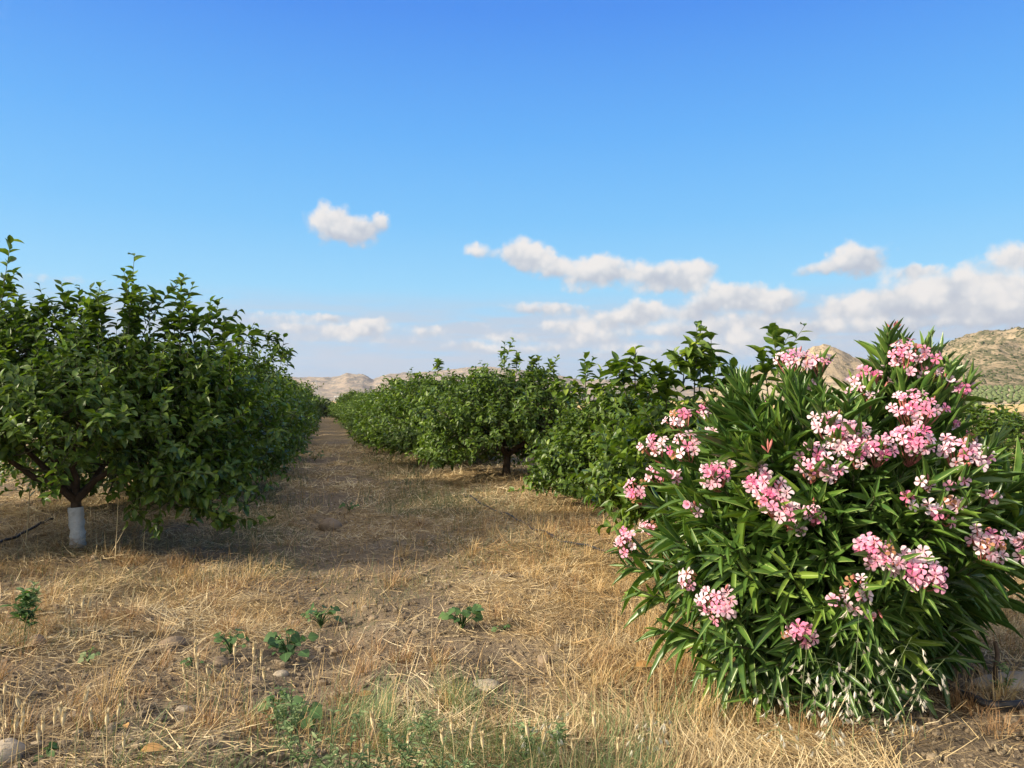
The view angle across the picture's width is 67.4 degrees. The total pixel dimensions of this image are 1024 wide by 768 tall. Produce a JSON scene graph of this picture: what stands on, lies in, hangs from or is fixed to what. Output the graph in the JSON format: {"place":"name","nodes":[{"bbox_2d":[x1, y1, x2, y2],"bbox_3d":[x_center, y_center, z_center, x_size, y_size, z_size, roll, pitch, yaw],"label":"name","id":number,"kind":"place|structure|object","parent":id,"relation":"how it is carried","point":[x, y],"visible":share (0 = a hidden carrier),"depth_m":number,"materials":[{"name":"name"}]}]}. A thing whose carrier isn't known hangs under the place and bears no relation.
{"place":"outdoors","nodes":[
{"label":"outdoors","id":0,"kind":"place"},
{"bbox_2d":[287,366,708,400],"bbox_3d":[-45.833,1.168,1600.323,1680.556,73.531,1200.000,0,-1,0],"label":"hills","id":1,"kind":"structure","parent":0,"point":[331,387],"depth_m":1353.71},
{"bbox_2d":[0,401,1023,767],"bbox_3d":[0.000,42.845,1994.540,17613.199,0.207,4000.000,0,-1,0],"label":"ground","id":2,"kind":"structure","parent":0,"point":[330,433],"depth_m":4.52,"materials":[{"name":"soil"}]},
{"bbox_2d":[0,738,26,763],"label":"stone","id":3,"kind":"object","parent":2,"relation":"on","point":[8,743],"visible":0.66,"depth_m":2.70,"materials":[{"name":"beige stone"}]},
{"bbox_2d":[11,712,18,767],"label":"dry grass stalk","id":4,"kind":"object","parent":2,"relation":"on","point":[15,725],"visible":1,"depth_m":2.58,"materials":[{"name":"plant"}]},
{"bbox_2d":[0,587,40,629],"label":"spindly weed","id":5,"kind":"object","parent":2,"relation":"on","point":[23,610],"visible":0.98,"depth_m":3.96,"materials":[{"name":"green plant"}]},
{"bbox_2d":[15,692,25,757],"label":"dry grass stalk","id":6,"kind":"object","parent":2,"relation":"on","point":[18,703],"visible":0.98,"depth_m":2.69,"materials":[{"name":"plant"}]},
{"bbox_2d":[16,712,25,764],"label":"dry grass stalk","id":7,"kind":"object","parent":2,"relation":"on","point":[22,722],"visible":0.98,"depth_m":2.66,"materials":[{"name":"plant"}]},
{"bbox_2d":[0,517,53,543],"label":"black hose","id":8,"kind":"object","parent":2,"relation":"on","point":[19,534],"visible":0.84,"depth_m":7.05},
{"bbox_2d":[25,447,31,544],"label":"tall dry grass","id":9,"kind":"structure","parent":2,"relation":"on","point":[28,508],"depth_m":6.71,"materials":[{"name":"plant"}]},
{"bbox_2d":[20,581,42,610],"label":"spindly weed","id":10,"kind":"object","parent":2,"relation":"on","point":[38,593],"visible":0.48,"depth_m":4.33,"materials":[{"name":"green plant"}]},
{"bbox_2d":[27,634,46,647],"bbox_3d":[-2.369,1.294,3.825,0.088,0.090,0.086,-1,6,-5],"label":"stone","id":11,"kind":"object","parent":2,"relation":"on","point":[40,637],"visible":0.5,"depth_m":3.81,"materials":[{"name":"beige stone"}]},
{"bbox_2d":[36,723,39,767],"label":"dry grass stalk","id":12,"kind":"object","parent":2,"relation":"on","point":[38,731],"visible":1,"depth_m":2.60,"materials":[{"name":"plant"}]},
{"bbox_2d":[33,741,59,762],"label":"broadleaf weed","id":13,"kind":"object","parent":2,"relation":"on","point":[54,745],"visible":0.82,"depth_m":2.71,"materials":[{"name":"green plant"}]},
{"bbox_2d":[51,707,57,755],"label":"dry grass stalk","id":14,"kind":"object","parent":2,"relation":"on","point":[54,715],"visible":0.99,"depth_m":2.65,"materials":[{"name":"plant"}]},
{"bbox_2d":[58,701,66,749],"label":"dry grass stalk","id":15,"kind":"object","parent":2,"relation":"on","point":[60,706],"visible":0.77,"depth_m":2.74,"materials":[{"name":"plant"}]},
{"bbox_2d":[59,708,65,764],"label":"dry grass stalk","id":16,"kind":"object","parent":2,"relation":"on","point":[63,716],"visible":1,"depth_m":2.56,"materials":[{"name":"plant"}]},
{"bbox_2d":[74,685,89,754],"bbox_3d":[-1.523,1.197,2.720,0.049,0.259,0.013,0,-1,-8],"label":"dry grass stalk","id":17,"kind":"object","parent":2,"relation":"on","point":[86,694],"visible":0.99,"depth_m":2.72,"materials":[{"name":"plant"}]},
{"bbox_2d":[77,646,100,663],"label":"broadleaf weed","id":18,"kind":"object","parent":2,"relation":"on","point":[81,659],"visible":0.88,"depth_m":3.70,"materials":[{"name":"green plant"}]},
{"bbox_2d":[105,708,108,762],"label":"dry grass stalk","id":19,"kind":"object","parent":2,"relation":"on","point":[107,717],"visible":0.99,"depth_m":2.64,"materials":[{"name":"plant"}]},
{"bbox_2d":[0,235,297,547],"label":"citrus tree","id":20,"kind":"object","parent":2,"relation":"on","point":[188,441],"visible":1,"depth_m":6.27,"materials":[{"name":"green plant"}]},
{"bbox_2d":[141,742,166,751],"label":"dead leaf","id":21,"kind":"object","parent":2,"relation":"on","point":[157,747],"visible":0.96,"depth_m":2.71,"materials":[{"name":"orange plant"}]},
{"bbox_2d":[0,295,314,499],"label":"citrus tree","id":22,"kind":"object","parent":2,"relation":"on","point":[272,466],"visible":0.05,"depth_m":9.64,"materials":[{"name":"green plant"}]},
{"bbox_2d":[157,636,185,648],"bbox_3d":[-1.813,1.387,4.084,0.150,0.086,0.105,-8,-8,-22],"label":"stone","id":23,"kind":"object","parent":2,"relation":"on","point":[180,640],"visible":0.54,"depth_m":4.06,"materials":[{"name":"beige stone"}]},
{"bbox_2d":[175,705,193,711],"bbox_3d":[-1.357,1.352,3.179,0.076,0.042,0.052,5,-4,-17],"label":"stone","id":24,"kind":"object","parent":2,"relation":"on","point":[186,708],"visible":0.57,"depth_m":3.17,"materials":[{"name":"beige stone"}]},
{"bbox_2d":[195,653,198,706],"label":"dry grass stalk","id":25,"kind":"object","parent":2,"relation":"on","point":[197,660],"visible":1,"depth_m":3.24,"materials":[{"name":"plant"}]},
{"bbox_2d":[208,656,228,665],"bbox_3d":[-1.454,1.375,3.805,0.107,0.048,0.077,5,15,8],"label":"stone","id":26,"kind":"object","parent":2,"relation":"on","point":[218,661],"visible":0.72,"depth_m":3.79,"materials":[{"name":"beige stone"}]},
{"bbox_2d":[213,628,248,653],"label":"broadleaf weed","id":27,"kind":"object","parent":2,"relation":"on","point":[231,640],"visible":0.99,"depth_m":3.92,"materials":[{"name":"green plant"}]},
{"bbox_2d":[233,644,235,697],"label":"dry grass stalk","id":28,"kind":"object","parent":2,"relation":"on","point":[234,649],"visible":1,"depth_m":3.35,"materials":[{"name":"plant"}]},
{"bbox_2d":[183,334,319,467],"bbox_3d":[-5.319,0.326,13.197,3.574,2.418,4.147,1,-2,-39],"label":"citrus tree","id":29,"kind":"object","parent":2,"relation":"on","point":[257,366],"visible":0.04,"depth_m":13.08,"materials":[{"name":"green plant"}]},
{"bbox_2d":[250,641,255,706],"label":"dry grass stalk","id":30,"kind":"object","parent":2,"relation":"on","point":[254,649],"visible":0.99,"depth_m":3.29,"materials":[{"name":"plant"}]},
{"bbox_2d":[261,692,296,744],"bbox_3d":[-0.887,1.275,2.934,0.112,0.207,0.087,0,-1,13],"label":"spindly weed","id":31,"kind":"object","parent":2,"relation":"on","point":[276,715],"visible":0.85,"depth_m":2.92,"materials":[{"name":"green plant"}]},
{"bbox_2d":[242,363,316,432],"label":"citrus tree","id":32,"kind":"object","parent":2,"relation":"on","point":[302,394],"visible":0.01,"depth_m":19.96,"materials":[{"name":"green plant"}]},
{"bbox_2d":[257,690,304,711],"bbox_3d":[-0.964,1.328,3.183,0.200,0.096,0.126,-1,-2,40],"label":"broadleaf weed","id":33,"kind":"object","parent":2,"relation":"on","point":[298,699],"visible":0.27,"depth_m":3.19,"materials":[{"name":"green plant"}]},
{"bbox_2d":[273,670,288,676],"bbox_3d":[-1.140,1.436,3.783,0.083,0.052,0.062,-6,4,-24],"label":"stone","id":34,"kind":"object","parent":2,"relation":"on","point":[280,673],"visible":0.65,"depth_m":3.77,"materials":[{"name":"beige stone"}]},
{"bbox_2d":[253,362,318,454],"bbox_3d":[-5.979,0.565,16.514,3.692,2.241,3.750,-1,-1,31],"label":"citrus tree","id":35,"kind":"object","parent":2,"relation":"on","point":[282,379],"visible":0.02,"depth_m":16.59,"materials":[{"name":"green plant"}]},
{"bbox_2d":[268,685,312,762],"bbox_3d":[-0.794,1.205,2.745,0.157,0.288,0.066,1,-1,-32],"label":"spindly weed","id":36,"kind":"object","parent":2,"relation":"on","point":[297,710],"visible":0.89,"depth_m":2.75,"materials":[{"name":"green plant"}]},
{"bbox_2d":[263,626,318,661],"bbox_3d":[-1.139,1.351,3.961,0.260,0.157,0.285,0,-1,0],"label":"broadleaf weed","id":37,"kind":"object","parent":2,"relation":"on","point":[295,639],"visible":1,"depth_m":3.93,"materials":[{"name":"green plant"}]},
{"bbox_2d":[273,701,322,730],"bbox_3d":[-0.866,1.344,3.095,0.226,0.098,0.146,0,-1,0],"label":"broadleaf weed","id":38,"kind":"object","parent":2,"relation":"on","point":[316,711],"visible":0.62,"depth_m":3.06,"materials":[{"name":"green plant"}]},
{"bbox_2d":[278,694,323,767],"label":"spindly weed","id":39,"kind":"object","parent":2,"relation":"on","point":[288,745],"visible":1,"depth_m":2.45,"materials":[{"name":"green plant"}]},
{"bbox_2d":[286,378,319,430],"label":"citrus tree","id":40,"kind":"object","parent":2,"relation":"on","point":[309,406],"visible":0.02,"depth_m":22.83,"materials":[{"name":"green plant"}]},
{"bbox_2d":[288,379,325,426],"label":"citrus tree","id":41,"kind":"object","parent":2,"relation":"on","point":[316,419],"visible":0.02,"depth_m":26.82,"materials":[{"name":"green plant"}]},
{"bbox_2d":[300,603,341,627],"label":"broadleaf weed","id":42,"kind":"object","parent":2,"relation":"on","point":[320,620],"visible":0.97,"depth_m":4.63,"materials":[{"name":"green plant"}]},
{"bbox_2d":[313,395,335,416],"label":"round bush","id":43,"kind":"object","parent":2,"relation":"on","point":[327,402],"visible":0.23,"depth_m":61.08,"materials":[{"name":"green plant"}]},
{"bbox_2d":[304,703,349,767],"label":"spindly weed","id":44,"kind":"object","parent":2,"relation":"on","point":[329,757],"visible":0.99,"depth_m":2.45,"materials":[{"name":"green plant"}]},
{"bbox_2d":[318,518,341,531],"bbox_3d":[-1.909,1.498,8.065,0.248,0.180,0.222,1,-2,-9],"label":"stone","id":45,"kind":"object","parent":2,"relation":"on","point":[325,526],"visible":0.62,"depth_m":7.99,"materials":[{"name":"grey stone"}]},
{"bbox_2d":[324,389,369,421],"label":"citrus tree","id":46,"kind":"object","parent":2,"relation":"on","point":[349,394],"visible":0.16,"depth_m":44.95,"materials":[{"name":"green plant"}]},
{"bbox_2d":[333,391,371,419],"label":"citrus tree","id":47,"kind":"object","parent":2,"relation":"on","point":[353,399],"visible":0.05,"depth_m":38.44,"materials":[{"name":"green plant"}]},
{"bbox_2d":[336,698,368,767],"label":"spindly weed","id":48,"kind":"object","parent":2,"relation":"on","point":[359,765],"visible":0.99,"depth_m":2.43,"materials":[{"name":"green plant"}]},
{"bbox_2d":[334,390,377,428],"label":"citrus tree","id":49,"kind":"object","parent":2,"relation":"on","point":[346,411],"visible":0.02,"depth_m":31.91,"materials":[{"name":"green plant"}]},
{"bbox_2d":[336,390,377,423],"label":"citrus tree","id":50,"kind":"object","parent":2,"relation":"on","point":[347,407],"visible":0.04,"depth_m":35.27,"materials":[{"name":"green plant"}]},
{"bbox_2d":[338,389,380,429],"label":"citrus tree","id":51,"kind":"object","parent":2,"relation":"on","point":[350,417],"visible":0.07,"depth_m":28.54,"materials":[{"name":"green plant"}]},
{"bbox_2d":[352,736,385,767],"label":"spindly weed","id":52,"kind":"object","parent":2,"relation":"on","point":[365,764],"visible":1,"depth_m":2.44,"materials":[{"name":"green plant"}]},
{"bbox_2d":[370,711,380,767],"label":"dry grass stalk","id":53,"kind":"object","parent":2,"relation":"on","point":[372,720],"visible":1,"depth_m":2.61,"materials":[{"name":"plant"}]},
{"bbox_2d":[376,716,394,753],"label":"spindly weed","id":54,"kind":"object","parent":2,"relation":"on","point":[381,726],"visible":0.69,"depth_m":2.83,"materials":[{"name":"green plant"}]},
{"bbox_2d":[346,376,432,445],"bbox_3d":[-2.965,0.754,22.388,4.172,2.081,3.753,-1,-1,35],"label":"citrus tree","id":55,"kind":"object","parent":2,"relation":"on","point":[382,387],"visible":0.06,"depth_m":22.11,"materials":[{"name":"green plant"}]},
{"bbox_2d":[346,374,447,451],"bbox_3d":[-2.220,0.715,19.106,3.776,1.917,3.671,0,-1,-15],"label":"citrus tree","id":56,"kind":"object","parent":2,"relation":"on","point":[366,420],"visible":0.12,"depth_m":18.62,"materials":[{"name":"green plant"}]},
{"bbox_2d":[380,721,423,767],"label":"spindly weed","id":57,"kind":"object","parent":2,"relation":"on","point":[405,764],"visible":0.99,"depth_m":2.42,"materials":[{"name":"green plant"}]},
{"bbox_2d":[394,734,428,767],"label":"spindly weed","id":58,"kind":"object","parent":2,"relation":"on","point":[419,765],"visible":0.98,"depth_m":2.44,"materials":[{"name":"green plant"}]},
{"bbox_2d":[420,709,443,751],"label":"spindly weed","id":59,"kind":"object","parent":2,"relation":"on","point":[426,725],"visible":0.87,"depth_m":2.83,"materials":[{"name":"green plant"}]},
{"bbox_2d":[422,737,458,767],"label":"spindly weed","id":60,"kind":"object","parent":2,"relation":"on","point":[447,762],"visible":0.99,"depth_m":2.44,"materials":[{"name":"green plant"}]},
{"bbox_2d":[361,358,525,461],"bbox_3d":[-1.245,0.549,15.861,3.628,2.146,3.514,0,-1,0],"label":"citrus tree","id":61,"kind":"object","parent":2,"relation":"on","point":[402,438],"visible":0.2,"depth_m":15.32,"materials":[{"name":"green plant"}]},
{"bbox_2d":[449,714,455,767],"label":"dry grass stalk","id":62,"kind":"object","parent":2,"relation":"on","point":[451,723],"visible":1,"depth_m":2.59,"materials":[{"name":"plant"}]},
{"bbox_2d":[438,603,484,628],"bbox_3d":[-0.274,1.337,4.387,0.261,0.153,0.213,0,-1,-21],"label":"broadleaf weed","id":63,"kind":"object","parent":2,"relation":"on","point":[476,609],"visible":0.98,"depth_m":4.37,"materials":[{"name":"green plant"}]},
{"bbox_2d":[1,650,925,767],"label":"green undergrowth","id":64,"kind":"object","parent":2,"relation":"on","point":[465,750],"visible":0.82,"depth_m":2.85,"materials":[{"name":"green plant"}]},
{"bbox_2d":[459,757,476,767],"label":"spindly weed","id":65,"kind":"object","parent":2,"relation":"on","point":[470,765],"visible":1,"depth_m":2.42,"materials":[{"name":"green plant"}]},
{"bbox_2d":[465,716,476,766],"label":"dry grass stalk","id":66,"kind":"object","parent":2,"relation":"on","point":[473,725],"visible":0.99,"depth_m":2.61,"materials":[{"name":"plant"}]},
{"bbox_2d":[474,679,499,691],"bbox_3d":[-0.127,1.413,3.590,0.143,0.056,0.108,-4,4,4],"label":"stone","id":67,"kind":"object","parent":2,"relation":"on","point":[493,681],"visible":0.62,"depth_m":3.57,"materials":[{"name":"beige stone"}]},
{"bbox_2d":[405,337,582,475],"bbox_3d":[-0.043,0.388,12.463,3.371,2.288,3.266,0,-1,0],"label":"citrus tree","id":68,"kind":"object","parent":2,"relation":"on","point":[468,419],"visible":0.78,"depth_m":11.75,"materials":[{"name":"green plant"}]},
{"bbox_2d":[0,505,1023,755],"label":"rusty tufts","id":69,"kind":"object","parent":2,"relation":"on","point":[398,659],"visible":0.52,"depth_m":3.77,"materials":[{"name":"brown plant"}]},
{"bbox_2d":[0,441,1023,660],"bbox_3d":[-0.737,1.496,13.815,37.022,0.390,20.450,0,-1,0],"label":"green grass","id":70,"kind":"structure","parent":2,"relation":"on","point":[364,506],"depth_m":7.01,"materials":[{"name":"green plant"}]},
{"bbox_2d":[0,500,1023,748],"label":"golden tufts","id":71,"kind":"object","parent":2,"relation":"on","point":[618,588],"visible":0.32,"depth_m":3.52,"materials":[{"name":"plant"}]},
{"bbox_2d":[0,472,1023,767],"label":"soil clods","id":72,"kind":"object","parent":2,"relation":"on","point":[110,728],"visible":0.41,"depth_m":3.53,"materials":[{"name":"brown soil"}]},
{"bbox_2d":[0,470,1023,759],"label":"dry stubble","id":73,"kind":"object","parent":2,"relation":"on","point":[356,622],"visible":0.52,"depth_m":4.34,"materials":[{"name":"beige plant"}]},
{"bbox_2d":[514,718,541,764],"bbox_3d":[0.047,1.267,2.702,0.096,0.181,0.081,-1,-1,34],"label":"spindly weed","id":74,"kind":"object","parent":2,"relation":"on","point":[531,737],"visible":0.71,"depth_m":2.70,"materials":[{"name":"green plant"}]},
{"bbox_2d":[525,719,532,767],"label":"dry grass stalk","id":75,"kind":"object","parent":2,"relation":"on","point":[527,730],"visible":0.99,"depth_m":2.56,"materials":[{"name":"plant"}]},
{"bbox_2d":[538,655,551,666],"bbox_3d":[0.165,1.416,3.884,0.070,0.084,0.070,-13,-13,30],"label":"stone","id":76,"kind":"object","parent":2,"relation":"on","point":[547,658],"visible":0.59,"depth_m":3.87,"materials":[{"name":"beige stone"}]},
{"bbox_2d":[520,710,575,763],"bbox_3d":[0.129,1.251,2.724,0.200,0.213,0.078,0,-1,0],"label":"wild oat","id":77,"kind":"object","parent":2,"relation":"on","point":[523,745],"visible":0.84,"depth_m":2.71,"materials":[{"name":"beige plant"}]},
{"bbox_2d":[463,494,632,559],"bbox_3d":[0.059,1.389,7.934,0.275,0.085,4.434,0,-1,-21],"label":"black hose","id":78,"kind":"object","parent":2,"relation":"on","point":[575,543],"visible":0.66,"depth_m":6.86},
{"bbox_2d":[546,722,570,756],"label":"spindly weed","id":79,"kind":"object","parent":2,"relation":"on","point":[559,726],"visible":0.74,"depth_m":2.79,"materials":[{"name":"green plant"}]},
{"bbox_2d":[508,351,681,505],"bbox_3d":[1.380,0.566,9.239,2.456,1.876,2.651,-1,-1,24],"label":"citrus tree","id":80,"kind":"object","parent":2,"relation":"on","point":[566,454],"visible":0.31,"depth_m":8.89,"materials":[{"name":"green plant"}]},
{"bbox_2d":[592,712,597,767],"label":"dry grass stalk","id":81,"kind":"object","parent":2,"relation":"on","point":[594,719],"visible":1,"depth_m":2.64,"materials":[{"name":"plant"}]},
{"bbox_2d":[486,668,790,767],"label":"standing dry grass","id":82,"kind":"structure","parent":2,"relation":"on","point":[663,762],"depth_m":2.77,"materials":[{"name":"plant"}]},
{"bbox_2d":[626,714,671,763],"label":"wild oat","id":83,"kind":"object","parent":2,"relation":"on","point":[664,732],"visible":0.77,"depth_m":2.71,"materials":[{"name":"beige plant"}]},
{"bbox_2d":[648,711,654,764],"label":"dry grass stalk","id":84,"kind":"object","parent":2,"relation":"on","point":[652,719],"visible":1,"depth_m":2.68,"materials":[{"name":"plant"}]},
{"bbox_2d":[568,320,812,553],"bbox_3d":[1.641,0.461,5.966,2.308,1.884,2.254,-1,-1,30],"label":"citrus tree","id":85,"kind":"object","parent":2,"relation":"on","point":[621,461],"visible":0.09,"depth_m":5.67,"materials":[{"name":"green plant"}]},
{"bbox_2d":[753,684,803,756],"bbox_3d":[0.932,1.187,2.696,0.196,0.286,0.091,0,-1,0],"label":"wild oat","id":86,"kind":"object","parent":2,"relation":"on","point":[763,715],"visible":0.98,"depth_m":2.69,"materials":[{"name":"beige plant"}]},
{"bbox_2d":[775,644,820,755],"bbox_3d":[1.006,1.115,2.692,0.169,0.429,0.069,0,-1,0],"label":"wild oat","id":87,"kind":"object","parent":2,"relation":"on","point":[816,691],"visible":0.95,"depth_m":2.69,"materials":[{"name":"beige plant"}]},
{"bbox_2d":[605,317,1023,731],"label":"oleander shrub","id":88,"kind":"object","parent":2,"relation":"on","point":[803,514],"visible":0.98,"depth_m":3.08,"materials":[{"name":"green plant"}]},
{"bbox_2d":[789,653,850,754],"bbox_3d":[1.074,1.127,2.672,0.230,0.398,0.096,0,-1,0],"label":"wild oat","id":89,"kind":"object","parent":2,"relation":"on","point":[826,689],"visible":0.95,"depth_m":2.66,"materials":[{"name":"beige plant"}]},
{"bbox_2d":[809,692,854,757],"bbox_3d":[1.101,1.191,2.655,0.148,0.264,0.088,0,-1,-12],"label":"wild oat","id":90,"kind":"object","parent":2,"relation":"on","point":[823,722],"visible":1,"depth_m":2.64,"materials":[{"name":"beige plant"}]},
{"bbox_2d":[830,589,882,758],"bbox_3d":[1.180,1.005,2.642,0.184,0.615,0.101,0,-1,0],"label":"wild oat","id":91,"kind":"object","parent":2,"relation":"on","point":[880,650],"visible":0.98,"depth_m":2.63,"materials":[{"name":"beige plant"}]},
{"bbox_2d":[856,637,926,754],"bbox_3d":[1.332,1.103,2.699,0.229,0.439,0.086,0,-1,19],"label":"wild oat","id":92,"kind":"object","parent":2,"relation":"on","point":[883,700],"visible":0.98,"depth_m":2.69,"materials":[{"name":"beige plant"}]},
{"bbox_2d":[887,660,948,746],"bbox_3d":[1.477,1.163,2.795,0.212,0.337,0.092,0,-1,20],"label":"wild oat","id":93,"kind":"object","parent":2,"relation":"on","point":[920,701],"visible":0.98,"depth_m":2.79,"materials":[{"name":"beige plant"}]},
{"bbox_2d":[930,678,1023,708],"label":"black hose","id":94,"kind":"object","parent":2,"relation":"on","point":[1011,704],"visible":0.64,"depth_m":3.10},
{"bbox_2d":[955,397,1023,492],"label":"citrus tree","id":95,"kind":"object","parent":2,"relation":"on","point":[992,423],"visible":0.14,"depth_m":8.88,"materials":[{"name":"green plant"}]},
{"bbox_2d":[967,671,1023,691],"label":"stone","id":96,"kind":"object","parent":2,"relation":"on","point":[1015,676],"visible":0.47,"depth_m":3.39,"materials":[{"name":"grey stone"}]},
{"bbox_2d":[992,641,999,692],"bbox_3d":[2.105,1.242,3.337,0.032,0.246,0.022,0,-1,0],"label":"stick","id":97,"kind":"object","parent":2,"relation":"on","point":[997,658],"visible":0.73,"depth_m":3.33,"materials":[{"name":"wood"}]},
{"bbox_2d":[989,660,1017,694],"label":"spindly weed","id":98,"kind":"object","parent":2,"relation":"on","point":[1004,667],"visible":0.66,"depth_m":3.29,"materials":[{"name":"green plant"}]},
{"bbox_2d":[0,0,1023,387],"label":"sky","id":99,"kind":"structure","parent":0,"point":[384,187],"materials":[{"name":"blue"}]},
{"bbox_2d":[700,344,870,401],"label":"butte hill","id":100,"kind":"structure","parent":0,"point":[841,364],"depth_m":600.11,"materials":[{"name":"beige stone"}]},
{"bbox_2d":[760,386,1020,403],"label":"terrace slope","id":101,"kind":"structure","parent":0,"point":[827,388],"depth_m":298.05,"materials":[{"name":"soil"}]},
{"bbox_2d":[968,384,1023,403],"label":"planted rows","id":102,"kind":"object","parent":101,"relation":"on","point":[991,392],"visible":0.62,"depth_m":266.33,"materials":[{"name":"green plant"}]},
{"bbox_2d":[914,326,1023,388],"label":"hill","id":103,"kind":"structure","parent":0,"point":[997,337],"depth_m":405.77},
{"bbox_2d":[935,327,1023,385],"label":"hillside scrub","id":104,"kind":"object","parent":103,"relation":"on","point":[987,374],"visible":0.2,"depth_m":379.27,"materials":[{"name":"green plant"}]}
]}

